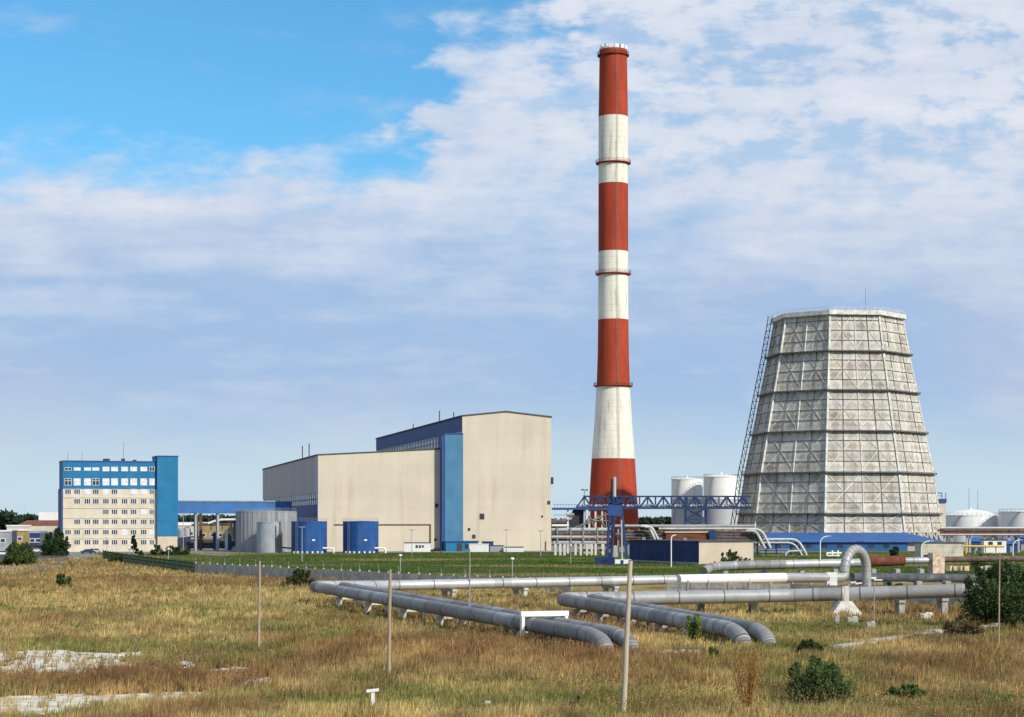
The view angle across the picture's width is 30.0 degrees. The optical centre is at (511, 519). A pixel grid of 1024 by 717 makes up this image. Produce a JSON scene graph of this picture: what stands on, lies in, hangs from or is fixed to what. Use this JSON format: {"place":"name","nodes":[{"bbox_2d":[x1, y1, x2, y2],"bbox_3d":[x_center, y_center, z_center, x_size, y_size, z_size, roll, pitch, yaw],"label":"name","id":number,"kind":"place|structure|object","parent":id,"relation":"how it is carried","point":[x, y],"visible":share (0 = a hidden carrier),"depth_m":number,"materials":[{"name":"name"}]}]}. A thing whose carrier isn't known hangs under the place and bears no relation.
{"place":"outdoors","nodes":[
{"label":"outdoors","id":0,"kind":"place"},
{"bbox_2d":[0,530,17,550],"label":"house","id":1,"kind":"structure","parent":0,"point":[7,537],"depth_m":640.00,"materials":[{"name":"grey paint"}]},
{"bbox_2d":[6,525,30,528],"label":"house","id":2,"kind":"structure","parent":0,"point":[18,526],"depth_m":790.00,"materials":[{"name":"white paint"}]},
{"bbox_2d":[7,529,30,544],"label":"house","id":3,"kind":"structure","parent":0,"point":[23,535],"depth_m":700.00,"materials":[{"name":"white paint"}]},
{"bbox_2d":[0,551,67,566],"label":"road","id":4,"kind":"structure","parent":0,"point":[38,555],"depth_m":529.73,"materials":[{"name":"grey asphalt"}]},
{"bbox_2d":[29,531,46,546],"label":"house","id":5,"kind":"structure","parent":0,"point":[34,538],"depth_m":679.91,"materials":[{"name":"blue paint"}]},
{"bbox_2d":[19,520,57,531],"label":"house","id":6,"kind":"structure","parent":0,"point":[45,525],"depth_m":860.41,"materials":[{"name":"white paint"}]},
{"bbox_2d":[39,512,57,519],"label":"house","id":7,"kind":"structure","parent":0,"point":[48,515],"depth_m":999.70,"materials":[{"name":"white paint"}]},
{"bbox_2d":[39,532,57,549],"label":"house","id":8,"kind":"structure","parent":0,"point":[42,536],"depth_m":640.00,"materials":[{"name":"white paint"}]},
{"bbox_2d":[178,522,207,538],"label":"house","id":9,"kind":"structure","parent":0,"point":[192,530],"depth_m":820.00,"materials":[{"name":"white paint"}]},
{"bbox_2d":[191,549,230,555],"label":"path","id":10,"kind":"structure","parent":0,"point":[203,551],"depth_m":610.46,"materials":[{"name":"grey concrete"}]},
{"bbox_2d":[202,523,235,546],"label":"house","id":11,"kind":"structure","parent":0,"point":[206,530],"depth_m":740.00,"materials":[{"name":"yellow paint"}]},
{"bbox_2d":[0,522,933,579],"bbox_3d":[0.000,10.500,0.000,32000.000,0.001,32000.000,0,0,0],"label":"ground","id":12,"kind":"structure","parent":0,"point":[92,558],"depth_m":411.38,"materials":[{"name":"green plant"}]},
{"bbox_2d":[0,508,24,529],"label":"woods","id":13,"kind":"object","parent":12,"relation":"on","point":[8,518],"visible":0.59,"depth_m":903.09,"materials":[{"name":"green plant"}]},
{"bbox_2d":[20,513,38,522],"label":"woods","id":14,"kind":"object","parent":12,"relation":"on","point":[27,516],"visible":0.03,"depth_m":1253.25,"materials":[{"name":"green plant"}]},
{"bbox_2d":[178,513,235,522],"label":"woods","id":15,"kind":"object","parent":12,"relation":"on","point":[190,518],"visible":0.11,"depth_m":1307.47,"materials":[{"name":"green plant"}]},
{"bbox_2d":[195,557,572,592],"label":"concrete fence","id":16,"kind":"object","parent":12,"relation":"on","point":[280,572],"visible":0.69,"depth_m":324.00,"materials":[{"name":"grey concrete"}]},
{"bbox_2d":[551,518,587,527],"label":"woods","id":17,"kind":"object","parent":12,"relation":"on","point":[569,527],"visible":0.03,"depth_m":2312.76,"materials":[{"name":"green plant"}]},
{"bbox_2d":[638,515,670,529],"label":"woods","id":18,"kind":"object","parent":12,"relation":"on","point":[661,520],"visible":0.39,"depth_m":1512.31,"materials":[{"name":"green plant"}]},
{"bbox_2d":[946,508,997,541],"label":"oil tank","id":19,"kind":"object","parent":12,"relation":"on","point":[970,517],"visible":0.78,"depth_m":902.36,"materials":[{"name":"white metal"}]},
{"bbox_2d":[0,555,1023,716],"bbox_3d":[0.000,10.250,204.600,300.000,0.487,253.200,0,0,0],"label":"meadow","id":20,"kind":"structure","parent":0,"point":[664,586],"depth_m":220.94,"materials":[{"name":"brown plant"}]},
{"bbox_2d":[56,573,72,586],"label":"bush","id":21,"kind":"object","parent":20,"relation":"on","point":[61,579],"visible":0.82,"depth_m":287.15,"materials":[{"name":"green plant"}]},
{"bbox_2d":[0,650,139,673],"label":"gravel","id":22,"kind":"structure","parent":20,"relation":"on","point":[39,660],"depth_m":139.73,"materials":[{"name":"grey gravel"}]},
{"bbox_2d":[0,692,206,715],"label":"gravel","id":23,"kind":"structure","parent":20,"relation":"on","point":[53,703],"depth_m":107.91,"materials":[{"name":"grey gravel"}]},
{"bbox_2d":[257,560,260,646],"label":"pole","id":24,"kind":"object","parent":20,"relation":"on","point":[259,601],"visible":0.93,"depth_m":152.38,"materials":[{"name":"metal"}]},
{"bbox_2d":[282,568,315,586],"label":"bush","id":25,"kind":"object","parent":20,"relation":"on","point":[298,576],"visible":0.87,"depth_m":288.87,"materials":[{"name":"green plant"}]},
{"bbox_2d":[366,688,378,704],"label":"marker post","id":26,"kind":"object","parent":20,"relation":"on","point":[372,691],"visible":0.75,"depth_m":102.93,"materials":[{"name":"white paint"}]},
{"bbox_2d":[387,569,391,671],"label":"pole","id":27,"kind":"object","parent":20,"relation":"on","point":[389,625],"visible":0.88,"depth_m":123.42,"materials":[{"name":"metal"}]},
{"bbox_2d":[469,549,469,625],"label":"pole","id":28,"kind":"object","parent":20,"relation":"on","point":[469,581],"visible":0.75,"depth_m":176.91,"materials":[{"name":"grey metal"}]},
{"bbox_2d":[309,573,787,650],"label":"pipeline","id":29,"kind":"object","parent":20,"relation":"on","point":[375,592],"visible":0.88,"depth_m":207.81,"materials":[{"name":"metal"}]},
{"bbox_2d":[568,696,587,708],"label":"bush","id":30,"kind":"object","parent":20,"relation":"on","point":[577,699],"visible":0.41,"depth_m":101.36,"materials":[{"name":"green plant"}]},
{"bbox_2d":[621,560,632,714],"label":"pole","id":31,"kind":"object","parent":20,"relation":"on","point":[626,644],"visible":0.99,"depth_m":99.89,"materials":[{"name":"concrete"}]},
{"bbox_2d":[686,613,702,642],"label":"sapling","id":32,"kind":"object","parent":20,"relation":"on","point":[694,627],"visible":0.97,"depth_m":156.73,"materials":[{"name":"green plant"}]},
{"bbox_2d":[708,646,718,657],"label":"sapling","id":33,"kind":"object","parent":20,"relation":"on","point":[710,650],"visible":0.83,"depth_m":139.98,"materials":[{"name":"green plant"}]},
{"bbox_2d":[729,644,769,708],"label":"sapling","id":34,"kind":"object","parent":20,"relation":"on","point":[751,683],"visible":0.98,"depth_m":100.88,"materials":[{"name":"brown plant"}]},
{"bbox_2d":[557,583,976,645],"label":"pipeline","id":35,"kind":"object","parent":20,"relation":"on","point":[646,607],"visible":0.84,"depth_m":204.31,"materials":[{"name":"metal"}]},
{"bbox_2d":[793,638,824,653],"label":"bush","id":36,"kind":"object","parent":20,"relation":"on","point":[809,644],"visible":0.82,"depth_m":144.38,"materials":[{"name":"green plant"}]},
{"bbox_2d":[785,652,855,705],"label":"bush","id":37,"kind":"object","parent":20,"relation":"on","point":[828,674],"visible":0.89,"depth_m":104.74,"materials":[{"name":"green plant"}]},
{"bbox_2d":[667,575,1022,607],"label":"pipeline","id":38,"kind":"object","parent":20,"relation":"on","point":[682,586],"visible":0.37,"depth_m":254.02,"materials":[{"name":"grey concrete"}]},
{"bbox_2d":[846,616,857,622],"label":"concrete block","id":39,"kind":"object","parent":20,"relation":"on","point":[853,618],"depth_m":187.17,"materials":[{"name":"white concrete"}]},
{"bbox_2d":[873,579,881,620],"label":"marker post","id":40,"kind":"object","parent":20,"relation":"on","point":[874,596],"visible":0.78,"depth_m":181.95,"materials":[{"name":"grey metal"}]},
{"bbox_2d":[833,629,942,649],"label":"concrete kerb","id":41,"kind":"structure","parent":20,"relation":"on","point":[854,643],"depth_m":154.94,"materials":[{"name":"grey concrete"}]},
{"bbox_2d":[879,581,902,601],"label":"bush","id":42,"kind":"object","parent":20,"relation":"on","point":[889,583],"visible":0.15,"depth_m":239.13,"materials":[{"name":"green plant"}]},
{"bbox_2d":[881,683,926,699],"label":"bush","id":43,"kind":"object","parent":20,"relation":"on","point":[913,689],"visible":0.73,"depth_m":108.27,"materials":[{"name":"green plant"}]},
{"bbox_2d":[919,612,932,618],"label":"concrete block","id":44,"kind":"object","parent":20,"relation":"on","point":[925,614],"depth_m":197.78,"materials":[{"name":"white concrete"}]},
{"bbox_2d":[847,573,1020,584],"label":"pipeline","id":45,"kind":"object","parent":20,"relation":"on","point":[920,578],"visible":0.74,"depth_m":295.95,"materials":[{"name":"metal"}]},
{"bbox_2d":[942,614,988,635],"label":"bush","id":46,"kind":"object","parent":20,"relation":"on","point":[957,627],"visible":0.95,"depth_m":163.40,"materials":[{"name":"brown plant"}]},
{"bbox_2d":[957,559,1023,626],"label":"bush","id":47,"kind":"object","parent":20,"relation":"on","point":[984,603],"visible":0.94,"depth_m":180.66,"materials":[{"name":"green plant"}]},
{"bbox_2d":[998,554,999,640],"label":"pole","id":48,"kind":"object","parent":20,"relation":"on","point":[999,603],"visible":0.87,"depth_m":152.93,"materials":[{"name":"metal"}]},
{"bbox_2d":[0,542,1023,571],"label":"yard","id":49,"kind":"structure","parent":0,"point":[85,555],"depth_m":630.18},
{"bbox_2d":[0,541,37,564],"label":"bush","id":50,"kind":"object","parent":49,"relation":"on","point":[25,553],"visible":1,"depth_m":438.31,"materials":[{"name":"green plant"}]},
{"bbox_2d":[39,526,70,555],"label":"bush","id":51,"kind":"object","parent":49,"relation":"on","point":[58,545],"visible":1,"depth_m":558.16,"materials":[{"name":"green plant"}]},
{"bbox_2d":[80,549,94,553],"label":"parked car","id":52,"kind":"object","parent":49,"relation":"on","point":[84,551],"visible":1,"depth_m":589.31,"materials":[{"name":"blue paint"}]},
{"bbox_2d":[58,442,178,551],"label":"office building","id":53,"kind":"structure","parent":49,"relation":"on","point":[119,504],"depth_m":627.69,"materials":[{"name":"white paint"}]},
{"bbox_2d":[65,478,71,484],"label":"window","id":54,"kind":"structure","parent":53,"relation":"in","point":[68,481],"depth_m":622.38,"materials":[{"name":"glass"}]},
{"bbox_2d":[74,478,80,484],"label":"window","id":55,"kind":"structure","parent":53,"relation":"in","point":[77,481],"depth_m":623.29,"materials":[{"name":"white glass"}]},
{"bbox_2d":[84,478,90,484],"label":"window","id":56,"kind":"structure","parent":53,"relation":"in","point":[87,481],"depth_m":624.21,"materials":[{"name":"white glass"}]},
{"bbox_2d":[92,478,98,484],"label":"window","id":57,"kind":"structure","parent":53,"relation":"in","point":[95,481],"depth_m":625.12,"materials":[{"name":"glass"}]},
{"bbox_2d":[111,478,117,484],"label":"window","id":58,"kind":"structure","parent":53,"relation":"in","point":[114,481],"depth_m":626.96,"materials":[{"name":"white glass"}]},
{"bbox_2d":[121,478,127,484],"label":"window","id":59,"kind":"structure","parent":53,"relation":"in","point":[124,481],"depth_m":627.88,"materials":[{"name":"white glass"}]},
{"bbox_2d":[130,478,136,484],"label":"window","id":60,"kind":"structure","parent":53,"relation":"in","point":[133,481],"depth_m":628.80,"materials":[{"name":"white glass"}]},
{"bbox_2d":[140,478,146,484],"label":"window","id":61,"kind":"structure","parent":53,"relation":"in","point":[143,481],"depth_m":629.87,"materials":[{"name":"white glass"}]},
{"bbox_2d":[128,534,138,553],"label":"conifer tree","id":62,"kind":"object","parent":49,"relation":"on","point":[134,543],"visible":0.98,"depth_m":579.65,"materials":[{"name":"green plant"}]},
{"bbox_2d":[177,516,234,549],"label":"process skid","id":63,"kind":"object","parent":49,"relation":"on","point":[227,543],"visible":0.75,"depth_m":658.42,"materials":[{"name":"grey paint"}]},
{"bbox_2d":[208,518,235,538],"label":"canopy","id":64,"kind":"object","parent":49,"relation":"on","point":[214,521],"visible":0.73,"depth_m":723.83,"materials":[{"name":"white metal"}]},
{"bbox_2d":[178,500,291,550],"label":"enclosed bridge","id":65,"kind":"structure","parent":49,"relation":"on","point":[195,507],"depth_m":641.34,"materials":[{"name":"blue metal"}]},
{"bbox_2d":[236,508,296,551],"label":"storage tank","id":66,"kind":"object","parent":49,"relation":"on","point":[246,531],"visible":0.71,"depth_m":618.08,"materials":[{"name":"grey metal"}]},
{"bbox_2d":[256,519,290,552],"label":"storage tank","id":67,"kind":"object","parent":49,"relation":"on","point":[269,536],"visible":0.96,"depth_m":604.41,"materials":[{"name":"silver metal"}]},
{"bbox_2d":[291,518,334,552],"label":"storage tank","id":68,"kind":"object","parent":49,"relation":"on","point":[309,536],"visible":0.97,"depth_m":596.75,"materials":[{"name":"blue metal"}]},
{"bbox_2d":[262,444,439,550],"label":"turbine hall","id":69,"kind":"structure","parent":49,"relation":"on","point":[395,494],"depth_m":635.92,"materials":[{"name":"beige metal"}]},
{"bbox_2d":[404,542,430,551],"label":"shipping container","id":70,"kind":"object","parent":49,"relation":"on","point":[421,546],"visible":0.96,"depth_m":616.00,"materials":[{"name":"white metal"}]},
{"bbox_2d":[375,411,552,550],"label":"boiler house","id":71,"kind":"structure","parent":49,"relation":"on","point":[496,480],"depth_m":643.18,"materials":[{"name":"concrete"}]},
{"bbox_2d":[469,544,488,551],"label":"site cabin","id":72,"kind":"object","parent":49,"relation":"on","point":[478,547],"visible":0.96,"depth_m":614.00,"materials":[{"name":"white metal"}]},
{"bbox_2d":[490,545,503,551],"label":"site cabin","id":73,"kind":"object","parent":49,"relation":"on","point":[496,548],"visible":0.95,"depth_m":616.00,"materials":[{"name":"grey metal"}]},
{"bbox_2d":[552,489,607,553],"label":"raised platform","id":74,"kind":"structure","parent":49,"relation":"on","point":[576,517],"depth_m":584.60,"materials":[{"name":"metal"}]},
{"bbox_2d":[587,43,638,544],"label":"chimney","id":75,"kind":"object","parent":49,"relation":"on","point":[613,454],"visible":0.97,"depth_m":794.24,"materials":[{"name":"red paint"}]},
{"bbox_2d":[671,476,702,527],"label":"oil tank","id":76,"kind":"object","parent":49,"relation":"on","point":[687,486],"visible":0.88,"depth_m":861.05,"materials":[{"name":"white metal"}]},
{"bbox_2d":[703,472,738,527],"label":"oil tank","id":77,"kind":"object","parent":49,"relation":"on","point":[720,484],"visible":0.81,"depth_m":845.82,"materials":[{"name":"white metal"}]},
{"bbox_2d":[730,288,942,548],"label":"cooling tower","id":78,"kind":"structure","parent":49,"relation":"on","point":[839,442],"depth_m":676.64,"materials":[{"name":"concrete"}]},
{"bbox_2d":[763,533,942,550],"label":"pump house","id":79,"kind":"structure","parent":49,"relation":"on","point":[865,541],"depth_m":641.16,"materials":[{"name":"blue metal"}]},
{"bbox_2d":[968,537,980,550],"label":"shed","id":80,"kind":"structure","parent":49,"relation":"on","point":[975,540],"depth_m":640.00,"materials":[{"name":"blue metal"}]},
{"bbox_2d":[998,509,1023,539],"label":"oil tank","id":81,"kind":"object","parent":49,"relation":"on","point":[1014,518],"visible":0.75,"depth_m":885.67,"materials":[{"name":"white metal"}]},
{"bbox_2d":[1013,536,1023,549],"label":"shed","id":82,"kind":"structure","parent":49,"relation":"on","point":[1021,543],"depth_m":660.00,"materials":[{"name":"blue metal"}]},
{"bbox_2d":[0,0,1023,519],"label":"sky","id":83,"kind":"structure","parent":0,"point":[237,237],"materials":[{"name":"blue"}]},
{"bbox_2d":[94,551,1023,601],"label":"lawn","id":84,"kind":"structure","parent":0,"point":[592,562],"depth_m":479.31,"materials":[{"name":"green plant"}]},
{"bbox_2d":[107,553,122,562],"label":"bush","id":85,"kind":"object","parent":84,"relation":"on","point":[116,557],"visible":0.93,"depth_m":469.33,"materials":[{"name":"green plant"}]},
{"bbox_2d":[103,550,194,572],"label":"fence","id":86,"kind":"object","parent":84,"relation":"on","point":[165,563],"visible":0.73,"depth_m":421.90,"materials":[{"name":"metal"}]},
{"bbox_2d":[150,544,164,555],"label":"bush","id":87,"kind":"object","parent":84,"relation":"on","point":[157,552],"visible":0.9,"depth_m":559.38,"materials":[{"name":"green plant"}]},
{"bbox_2d":[164,545,178,555],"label":"bush","id":88,"kind":"object","parent":84,"relation":"on","point":[173,550],"visible":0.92,"depth_m":558.96,"materials":[{"name":"green plant"}]},
{"bbox_2d":[175,545,190,555],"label":"bush","id":89,"kind":"object","parent":84,"relation":"on","point":[186,551],"visible":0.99,"depth_m":559.14,"materials":[{"name":"green plant"}]},
{"bbox_2d":[343,518,385,552],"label":"storage tank","id":90,"kind":"object","parent":84,"relation":"on","point":[360,536],"visible":0.99,"depth_m":596.76,"materials":[{"name":"blue metal"}]},
{"bbox_2d":[504,547,522,551],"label":"site cabin","id":91,"kind":"object","parent":84,"relation":"on","point":[514,549],"visible":0.98,"depth_m":614.00,"materials":[{"name":"white metal"}]},
{"bbox_2d":[551,520,610,555],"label":"pipe rack","id":92,"kind":"object","parent":84,"relation":"on","point":[582,532],"visible":0.86,"depth_m":559.59,"materials":[{"name":"metal"}]},
{"bbox_2d":[595,477,630,563],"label":"blue frame tower","id":93,"kind":"structure","parent":84,"relation":"on","point":[615,507],"depth_m":451.75,"materials":[{"name":"metal"}]},
{"bbox_2d":[576,496,751,527],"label":"truss bridge","id":94,"kind":"structure","parent":84,"relation":"on","point":[686,506],"depth_m":599.81,"materials":[{"name":"blue metal"}]},
{"bbox_2d":[611,525,763,554],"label":"pipe rack","id":95,"kind":"object","parent":84,"relation":"on","point":[712,533],"visible":0.77,"depth_m":559.50,"materials":[{"name":"metal"}]},
{"bbox_2d":[629,537,753,564],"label":"navy shed","id":96,"kind":"structure","parent":84,"relation":"on","point":[687,551],"depth_m":452.38,"materials":[{"name":"metal"}]},
{"bbox_2d":[719,549,743,561],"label":"bush","id":97,"kind":"object","parent":84,"relation":"on","point":[731,556],"visible":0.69,"depth_m":444.42,"materials":[{"name":"green plant"}]},
{"bbox_2d":[746,528,806,555],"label":"white duct loop","id":98,"kind":"object","parent":84,"relation":"on","point":[798,550],"visible":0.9,"depth_m":559.76,"materials":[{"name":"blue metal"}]},
{"bbox_2d":[785,545,870,586],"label":"pipe arch","id":99,"kind":"structure","parent":84,"relation":"on","point":[834,578],"depth_m":281.49,"materials":[{"name":"metal"}]},
{"bbox_2d":[826,550,841,555],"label":"valve station","id":100,"kind":"object","parent":84,"relation":"on","point":[832,553],"visible":0.66,"depth_m":544.78,"materials":[{"name":"white paint"}]},
{"bbox_2d":[700,553,1023,573],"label":"pipeline","id":101,"kind":"object","parent":84,"relation":"on","point":[935,562],"visible":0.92,"depth_m":362.29,"materials":[{"name":"metal"}]},
{"bbox_2d":[889,546,898,555],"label":"sapling","id":102,"kind":"object","parent":84,"relation":"on","point":[894,551],"visible":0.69,"depth_m":440.07,"materials":[{"name":"green plant"}]},
{"bbox_2d":[938,527,1023,552],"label":"pipe rack","id":103,"kind":"object","parent":84,"relation":"on","point":[1018,532],"visible":0.81,"depth_m":609.68,"materials":[{"name":"metal"}]},
{"bbox_2d":[969,554,992,567],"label":"bush","id":104,"kind":"object","parent":84,"relation":"on","point":[975,564],"visible":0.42,"depth_m":408.81,"materials":[{"name":"green plant"}]},
{"bbox_2d":[963,545,1003,553],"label":"gas pipe","id":105,"kind":"object","parent":84,"relation":"on","point":[985,546],"visible":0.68,"depth_m":584.81,"materials":[{"name":"yellow metal"}]},
{"bbox_2d":[980,539,1006,552],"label":"kiosk","id":106,"kind":"object","parent":84,"relation":"on","point":[993,542],"visible":0.89,"depth_m":600.00,"materials":[{"name":"white paint"}]},
{"bbox_2d":[1006,540,1017,552],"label":"shed","id":107,"kind":"structure","parent":84,"relation":"on","point":[1009,544],"depth_m":606.00,"materials":[{"name":"blue metal"}]},
{"bbox_2d":[914,542,963,556],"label":"concrete building","id":108,"kind":"structure","parent":0,"point":[951,548],"depth_m":520.00,"materials":[{"name":"concrete"}]},
{"bbox_2d":[937,493,946,541],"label":"stair tower","id":109,"kind":"structure","parent":0,"point":[942,504],"depth_m":820.00,"materials":[{"name":"beige metal"}]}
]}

